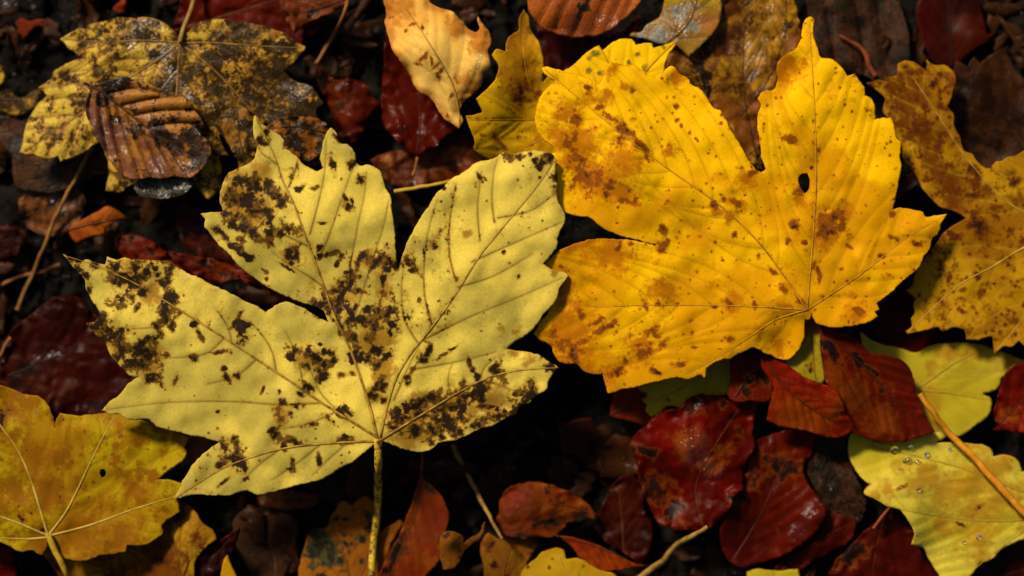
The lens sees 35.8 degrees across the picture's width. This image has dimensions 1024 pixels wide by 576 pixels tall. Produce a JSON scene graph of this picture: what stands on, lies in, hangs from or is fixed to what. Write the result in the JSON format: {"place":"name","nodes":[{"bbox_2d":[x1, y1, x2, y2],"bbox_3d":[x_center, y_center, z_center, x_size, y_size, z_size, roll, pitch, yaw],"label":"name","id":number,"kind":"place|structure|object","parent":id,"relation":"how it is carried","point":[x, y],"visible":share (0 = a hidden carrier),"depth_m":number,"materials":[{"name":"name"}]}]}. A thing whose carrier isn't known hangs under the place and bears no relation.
{"place":"outdoors","nodes":[
{"label":"outdoors","id":0,"kind":"place"},
{"bbox_2d":[0,0,1023,575],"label":"ground","id":1,"kind":"structure","parent":0,"point":[572,392],"depth_m":0.52,"materials":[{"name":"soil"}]},
{"bbox_2d":[0,64,4,84],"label":"leaf scrap","id":2,"kind":"object","parent":1,"relation":"on","point":[2,75],"visible":1,"depth_m":0.51,"materials":[{"name":"yellow plant"}]},
{"bbox_2d":[0,544,16,575],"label":"beech leaf","id":3,"kind":"object","parent":1,"relation":"on","point":[7,566],"visible":1,"depth_m":0.52,"materials":[{"name":"red plant"}]},
{"bbox_2d":[0,0,19,15],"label":"leaf scrap","id":4,"kind":"object","parent":1,"relation":"on","point":[9,7],"visible":1,"depth_m":0.51,"materials":[{"name":"plant"}]},
{"bbox_2d":[0,224,26,259],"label":"beech leaf","id":5,"kind":"object","parent":1,"relation":"on","point":[13,241],"visible":1,"depth_m":0.52,"materials":[{"name":"red plant"}]},
{"bbox_2d":[0,84,41,115],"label":"maple leaf","id":6,"kind":"object","parent":1,"relation":"on","point":[12,104],"visible":1,"depth_m":0.51,"materials":[{"name":"brown plant"}]},
{"bbox_2d":[0,263,59,287],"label":"leaf stalk","id":7,"kind":"object","parent":1,"relation":"on","point":[29,274],"visible":1,"depth_m":0.52,"materials":[{"name":"brown plant"}]},
{"bbox_2d":[15,18,51,39],"bbox_3d":[-0.155,-0.084,0.515,0.012,0.001,0.007,0,90,0],"label":"leaf scrap","id":8,"kind":"object","parent":1,"relation":"on","point":[25,27],"visible":1,"depth_m":0.52,"materials":[{"name":"plant"}]},
{"bbox_2d":[18,188,85,236],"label":"beech leaf","id":9,"kind":"object","parent":1,"relation":"on","point":[37,210],"visible":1,"depth_m":0.52,"materials":[{"name":"brown plant"}]},
{"bbox_2d":[0,114,108,192],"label":"maple leaf","id":10,"kind":"object","parent":1,"relation":"on","point":[33,173],"visible":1,"depth_m":0.51,"materials":[{"name":"brown plant"}]},
{"bbox_2d":[15,147,93,310],"bbox_3d":[-0.149,-0.019,0.515,0.002,0.009,0.059,26,90,0],"label":"leaf stalk","id":11,"kind":"object","parent":1,"relation":"on","point":[67,192],"visible":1,"depth_m":0.51,"materials":[{"name":"brown plant"}]},
{"bbox_2d":[0,295,137,415],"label":"beech leaf","id":12,"kind":"object","parent":1,"relation":"on","point":[57,358],"visible":0.91,"depth_m":0.52,"materials":[{"name":"red plant"}]},
{"bbox_2d":[0,337,11,357],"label":"leaf stalk","id":13,"kind":"object","parent":12,"relation":"on","point":[8,340],"visible":1,"depth_m":0.51,"materials":[{"name":"brown plant"}]},
{"bbox_2d":[68,206,126,242],"bbox_3d":[-0.134,-0.021,0.509,0.019,0.002,0.008,-28,90,0],"label":"leaf scrap","id":14,"kind":"object","parent":1,"relation":"on","point":[99,222],"visible":1,"depth_m":0.51,"materials":[{"name":"orange plant"}]},
{"bbox_2d":[113,0,126,12],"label":"leaf scrap","id":15,"kind":"object","parent":1,"relation":"on","point":[120,6],"visible":1,"depth_m":0.51,"materials":[{"name":"orange plant"}]},
{"bbox_2d":[43,500,216,575],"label":"maple leaf","id":16,"kind":"object","parent":1,"relation":"on","point":[182,542],"visible":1,"depth_m":0.51,"materials":[{"name":"yellow plant"}]},
{"bbox_2d":[0,385,188,575],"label":"maple leaf","id":17,"kind":"object","parent":16,"relation":"on","point":[61,496],"visible":1,"depth_m":0.50,"materials":[{"name":"yellow plant"}]},
{"bbox_2d":[116,234,191,274],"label":"beech leaf","id":18,"kind":"object","parent":1,"relation":"on","point":[133,247],"visible":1,"depth_m":0.51,"materials":[{"name":"red plant"}]},
{"bbox_2d":[20,0,334,199],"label":"maple leaf","id":19,"kind":"object","parent":1,"relation":"on","point":[212,71],"visible":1,"depth_m":0.51,"materials":[{"name":"yellow plant"}]},
{"bbox_2d":[82,76,210,179],"bbox_3d":[-0.116,-0.051,0.501,0.041,0.004,0.033,0,90,0],"label":"beech leaf","id":20,"kind":"object","parent":19,"relation":"on","point":[142,130],"visible":1,"depth_m":0.50,"materials":[{"name":"brown plant"}]},
{"bbox_2d":[133,177,192,198],"bbox_3d":[-0.111,-0.032,0.503,0.019,0.002,0.008,0,90,0],"label":"leaf scrap","id":21,"kind":"object","parent":19,"relation":"on","point":[158,188],"visible":1,"depth_m":0.50,"materials":[{"name":"grey plant"}]},
{"bbox_2d":[219,107,264,166],"bbox_3d":[-0.086,-0.046,0.503,0.015,0.003,0.023,0,90,0],"label":"leaf scrap","id":22,"kind":"object","parent":19,"relation":"on","point":[236,124],"visible":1,"depth_m":0.50,"materials":[{"name":"brown plant"}]},
{"bbox_2d":[267,109,330,160],"bbox_3d":[-0.067,-0.049,0.502,0.021,0.004,0.015,36,90,0],"label":"leaf scrap","id":23,"kind":"object","parent":19,"relation":"on","point":[303,137],"visible":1,"depth_m":0.50,"materials":[{"name":"brown plant"}]},
{"bbox_2d":[184,437,213,459],"bbox_3d":[-0.100,0.051,0.505,0.010,0.002,0.008,0,90,0],"label":"leaf scrap","id":24,"kind":"object","parent":1,"relation":"on","point":[195,447],"visible":1,"depth_m":0.51,"materials":[{"name":"brown plant"}]},
{"bbox_2d":[175,202,241,268],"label":"beech leaf","id":25,"kind":"object","parent":1,"relation":"on","point":[197,239],"visible":0.55,"depth_m":0.51,"materials":[{"name":"red plant"}]},
{"bbox_2d":[163,251,256,285],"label":"beech leaf","id":26,"kind":"object","parent":1,"relation":"on","point":[211,269],"visible":1,"depth_m":0.51,"materials":[{"name":"red plant"}]},
{"bbox_2d":[236,275,312,313],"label":"beech leaf","id":27,"kind":"object","parent":26,"relation":"on","point":[248,279],"visible":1,"depth_m":0.51,"materials":[{"name":"red plant"}]},
{"bbox_2d":[195,528,239,575],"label":"beech leaf","id":28,"kind":"object","parent":1,"relation":"on","point":[209,560],"visible":1,"depth_m":0.51,"materials":[{"name":"red plant"}]},
{"bbox_2d":[220,555,235,575],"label":"leaf scrap","id":29,"kind":"object","parent":1,"relation":"on","point":[227,569],"visible":1,"depth_m":0.50,"materials":[{"name":"yellow plant"}]},
{"bbox_2d":[174,0,323,43],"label":"beech leaf","id":30,"kind":"object","parent":1,"relation":"on","point":[269,13],"visible":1,"depth_m":0.51,"materials":[{"name":"red plant"}]},
{"bbox_2d":[280,0,344,32],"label":"beech leaf","id":31,"kind":"object","parent":30,"relation":"on","point":[298,14],"visible":1,"depth_m":0.51,"materials":[{"name":"brown plant"}]},
{"bbox_2d":[233,510,298,575],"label":"rotten leaf","id":32,"kind":"object","parent":1,"relation":"on","point":[271,559],"visible":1,"depth_m":0.52,"materials":[{"name":"brown plant"}]},
{"bbox_2d":[258,489,319,510],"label":"beech leaf","id":33,"kind":"object","parent":1,"relation":"on","point":[286,499],"visible":0.9,"depth_m":0.51,"materials":[{"name":"brown plant"}]},
{"bbox_2d":[314,0,349,64],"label":"leaf stalk","id":34,"kind":"object","parent":1,"relation":"on","point":[336,29],"visible":1,"depth_m":0.51,"materials":[{"name":"brown plant"}]},
{"bbox_2d":[315,67,380,142],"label":"beech leaf","id":35,"kind":"object","parent":1,"relation":"on","point":[353,104],"visible":1,"depth_m":0.51,"materials":[{"name":"red plant"}]},
{"bbox_2d":[298,496,403,575],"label":"maple leaf","id":36,"kind":"object","parent":1,"relation":"on","point":[339,545],"visible":1,"depth_m":0.51,"materials":[{"name":"orange plant"}]},
{"bbox_2d":[63,115,568,575],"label":"maple leaf","id":37,"kind":"object","parent":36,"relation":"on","point":[411,352],"visible":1,"depth_m":0.49,"materials":[{"name":"yellow plant"}]},
{"bbox_2d":[378,452,448,575],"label":"beech leaf","id":38,"kind":"object","parent":1,"relation":"on","point":[414,551],"visible":1,"depth_m":0.51,"materials":[{"name":"brown plant"}]},
{"bbox_2d":[381,30,460,175],"bbox_3d":[-0.029,-0.059,0.509,0.026,0.006,0.047,0,90,0],"label":"beech leaf","id":39,"kind":"object","parent":1,"relation":"on","point":[416,124],"visible":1,"depth_m":0.51,"materials":[{"name":"red plant"}]},
{"bbox_2d":[370,132,484,187],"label":"beech leaf","id":40,"kind":"object","parent":1,"relation":"on","point":[451,156],"visible":0.91,"depth_m":0.51,"materials":[{"name":"red plant"}]},
{"bbox_2d":[394,179,450,192],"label":"leaf stalk","id":41,"kind":"object","parent":40,"relation":"on","point":[414,188],"visible":1,"depth_m":0.51,"materials":[{"name":"yellow plant"}]},
{"bbox_2d":[383,0,491,128],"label":"beech leaf","id":42,"kind":"object","parent":1,"relation":"on","point":[443,56],"visible":1,"depth_m":0.50,"materials":[{"name":"beige plant"}]},
{"bbox_2d":[439,522,484,569],"bbox_3d":[-0.015,0.083,0.505,0.016,0.006,0.012,-12,90,0],"label":"leaf scrap","id":43,"kind":"object","parent":1,"relation":"on","point":[453,546],"visible":1,"depth_m":0.51,"materials":[{"name":"brown plant"}]},
{"bbox_2d":[451,444,502,538],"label":"leaf stalk","id":44,"kind":"object","parent":1,"relation":"on","point":[470,480],"visible":1,"depth_m":0.51,"materials":[{"name":"brown plant"}]},
{"bbox_2d":[480,533,537,575],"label":"maple leaf","id":45,"kind":"object","parent":1,"relation":"on","point":[506,557],"visible":1,"depth_m":0.51,"materials":[{"name":"brown plant"}]},
{"bbox_2d":[466,10,553,159],"bbox_3d":[0.006,-0.061,0.501,0.032,0.008,0.048,23,90,0],"label":"maple leaf","id":46,"kind":"object","parent":1,"relation":"on","point":[504,119],"visible":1,"depth_m":0.50,"materials":[{"name":"yellow plant"}]},
{"bbox_2d":[495,481,598,539],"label":"beech leaf","id":47,"kind":"object","parent":1,"relation":"on","point":[535,510],"visible":1,"depth_m":0.51,"materials":[{"name":"brown plant"}]},
{"bbox_2d":[521,547,615,575],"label":"maple leaf","id":48,"kind":"object","parent":1,"relation":"on","point":[553,562],"visible":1,"depth_m":0.51,"materials":[{"name":"yellow plant"}]},
{"bbox_2d":[559,418,599,459],"bbox_3d":[0.022,0.049,0.516,0.013,0.001,0.014,0,90,0],"label":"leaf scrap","id":49,"kind":"object","parent":1,"relation":"on","point":[578,437],"visible":1,"depth_m":0.52,"materials":[{"name":"brown plant"}]},
{"bbox_2d":[527,0,640,37],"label":"beech leaf","id":50,"kind":"object","parent":1,"relation":"on","point":[576,18],"visible":1,"depth_m":0.50,"materials":[{"name":"brown plant"}]},
{"bbox_2d":[536,16,640,69],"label":"beech leaf","id":51,"kind":"object","parent":1,"relation":"on","point":[561,52],"visible":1,"depth_m":0.51,"materials":[{"name":"red plant"}]},
{"bbox_2d":[556,535,646,570],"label":"beech leaf","id":52,"kind":"object","parent":1,"relation":"on","point":[599,557],"visible":1,"depth_m":0.51,"materials":[{"name":"plant"}]},
{"bbox_2d":[564,38,676,83],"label":"maple leaf","id":53,"kind":"object","parent":1,"relation":"on","point":[647,58],"visible":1,"depth_m":0.50,"materials":[{"name":"yellow plant"}]},
{"bbox_2d":[596,474,652,567],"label":"beech leaf","id":54,"kind":"object","parent":1,"relation":"on","point":[623,524],"visible":1,"depth_m":0.51,"materials":[{"name":"red plant"}]},
{"bbox_2d":[610,387,662,426],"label":"leaf","id":55,"kind":"object","parent":1,"relation":"on","point":[628,404],"visible":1,"depth_m":0.51,"materials":[{"name":"red plant"}]},
{"bbox_2d":[638,525,708,575],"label":"leaf stalk","id":56,"kind":"object","parent":1,"relation":"on","point":[649,570],"visible":1,"depth_m":0.51,"materials":[{"name":"beige plant"}]},
{"bbox_2d":[629,0,721,56],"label":"leaf scrap","id":57,"kind":"object","parent":1,"relation":"on","point":[690,26],"visible":1,"depth_m":0.51,"materials":[{"name":"brown plant"}]},
{"bbox_2d":[638,358,732,415],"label":"maple leaf","id":58,"kind":"object","parent":1,"relation":"on","point":[658,397],"visible":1,"depth_m":0.51,"materials":[{"name":"plant"}]},
{"bbox_2d":[628,393,757,530],"bbox_3d":[0.058,0.056,0.507,0.041,0.009,0.044,0,90,0],"label":"beech leaf","id":59,"kind":"object","parent":1,"relation":"on","point":[692,454],"visible":1,"depth_m":0.51,"materials":[{"name":"red plant"}]},
{"bbox_2d":[666,0,801,170],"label":"beech leaf","id":60,"kind":"object","parent":1,"relation":"on","point":[728,67],"visible":1,"depth_m":0.51,"materials":[{"name":"brown plant"}]},
{"bbox_2d":[534,16,946,393],"bbox_3d":[0.067,-0.027,0.496,0.134,0.007,0.105,-11,90,0],"label":"maple leaf","id":61,"kind":"object","parent":1,"relation":"on","point":[743,254],"visible":1,"depth_m":0.49,"materials":[{"name":"yellow plant"}]},
{"bbox_2d":[727,352,772,402],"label":"beech leaf","id":62,"kind":"object","parent":1,"relation":"on","point":[750,380],"visible":1,"depth_m":0.50,"materials":[{"name":"red plant"}]},
{"bbox_2d":[720,429,826,566],"bbox_3d":[0.084,0.068,0.508,0.034,0.008,0.044,0,90,0],"label":"beech leaf","id":63,"kind":"object","parent":1,"relation":"on","point":[778,508],"visible":1,"depth_m":0.51,"materials":[{"name":"red plant"}]},
{"bbox_2d":[747,569,799,575],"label":"maple leaf","id":64,"kind":"object","parent":1,"relation":"on","point":[762,572],"visible":1,"depth_m":0.51,"materials":[{"name":"yellow plant"}]},
{"bbox_2d":[784,316,824,383],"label":"maple leaf","id":65,"kind":"object","parent":1,"relation":"on","point":[805,361],"visible":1,"depth_m":0.50,"materials":[{"name":"yellow plant"}]},
{"bbox_2d":[774,513,855,570],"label":"beech leaf","id":66,"kind":"object","parent":1,"relation":"on","point":[834,532],"visible":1,"depth_m":0.51,"materials":[{"name":"red plant"}]},
{"bbox_2d":[806,434,866,523],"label":"rotten leaf","id":67,"kind":"object","parent":1,"relation":"on","point":[834,481],"visible":1,"depth_m":0.51,"materials":[{"name":"brown plant"}]},
{"bbox_2d":[806,0,909,80],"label":"leaf","id":68,"kind":"object","parent":1,"relation":"on","point":[865,24],"visible":0.98,"depth_m":0.51,"materials":[{"name":"brown plant"}]},
{"bbox_2d":[839,35,877,77],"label":"leaf stalk","id":69,"kind":"object","parent":68,"relation":"on","point":[873,72],"visible":1,"depth_m":0.51,"materials":[{"name":"brown plant"}]},
{"bbox_2d":[819,328,934,442],"bbox_3d":[0.114,0.030,0.502,0.027,0.006,0.045,-22,90,0],"label":"beech leaf","id":70,"kind":"object","parent":1,"relation":"on","point":[879,397],"visible":1,"depth_m":0.50,"materials":[{"name":"red plant"}]},
{"bbox_2d":[759,353,858,437],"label":"beech leaf","id":71,"kind":"object","parent":70,"relation":"on","point":[798,401],"visible":1,"depth_m":0.50,"materials":[{"name":"red plant"}]},
{"bbox_2d":[828,507,937,575],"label":"beech leaf","id":72,"kind":"object","parent":1,"relation":"on","point":[881,545],"visible":1,"depth_m":0.51,"materials":[{"name":"red plant"}]},
{"bbox_2d":[848,432,1023,575],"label":"maple leaf","id":73,"kind":"object","parent":1,"relation":"on","point":[953,504],"visible":1,"depth_m":0.51,"materials":[{"name":"yellow plant"}]},
{"bbox_2d":[890,446,898,453],"bbox_3d":[0.122,0.052,0.506,0.003,0.001,0.002,0,90,0],"label":"water drop","id":74,"kind":"object","parent":73,"relation":"on","point":[894,449],"visible":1,"depth_m":0.51,"materials":[{"name":"white"}]},
{"bbox_2d":[905,457,913,464],"bbox_3d":[0.127,0.055,0.506,0.003,0.001,0.003,0,90,0],"label":"water drop","id":75,"kind":"object","parent":73,"relation":"on","point":[909,461],"visible":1,"depth_m":0.51,"materials":[{"name":"clear liquid"}]},
{"bbox_2d":[908,445,914,451],"bbox_3d":[0.128,0.051,0.506,0.002,0.001,0.002,0,90,0],"label":"water drop","id":76,"kind":"object","parent":73,"relation":"on","point":[911,448],"visible":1,"depth_m":0.51,"materials":[{"name":"white"}]},
{"bbox_2d":[918,393,1023,516],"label":"leaf stalk","id":77,"kind":"object","parent":73,"relation":"on","point":[1004,491],"visible":1,"depth_m":0.50,"materials":[{"name":"plant"}]},
{"bbox_2d":[860,332,1023,435],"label":"maple leaf","id":78,"kind":"object","parent":1,"relation":"on","point":[954,382],"visible":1,"depth_m":0.51,"materials":[{"name":"yellow plant"}]},
{"bbox_2d":[867,60,1023,354],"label":"maple leaf","id":79,"kind":"object","parent":1,"relation":"on","point":[969,277],"visible":1,"depth_m":0.50,"materials":[{"name":"yellow plant"}]},
{"bbox_2d":[916,0,993,67],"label":"maple leaf","id":80,"kind":"object","parent":1,"relation":"on","point":[952,31],"visible":1,"depth_m":0.51,"materials":[{"name":"red plant"}]},
{"bbox_2d":[948,47,1023,167],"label":"rotten leaf","id":81,"kind":"object","parent":1,"relation":"on","point":[986,106],"visible":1,"depth_m":0.51,"materials":[{"name":"brown plant"}]},
{"bbox_2d":[971,540,1023,575],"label":"beech leaf","id":82,"kind":"object","parent":1,"relation":"on","point":[1008,560],"visible":1,"depth_m":0.51,"materials":[{"name":"black plant"}]},
{"bbox_2d":[993,362,1023,432],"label":"beech leaf","id":83,"kind":"object","parent":1,"relation":"on","point":[1009,411],"visible":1,"depth_m":0.51,"materials":[{"name":"red plant"}]},
{"bbox_2d":[875,281,991,352],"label":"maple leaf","id":84,"kind":"object","parent":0,"point":[897,312],"visible":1,"depth_m":0.51,"materials":[{"name":"brown plant"}]}
]}

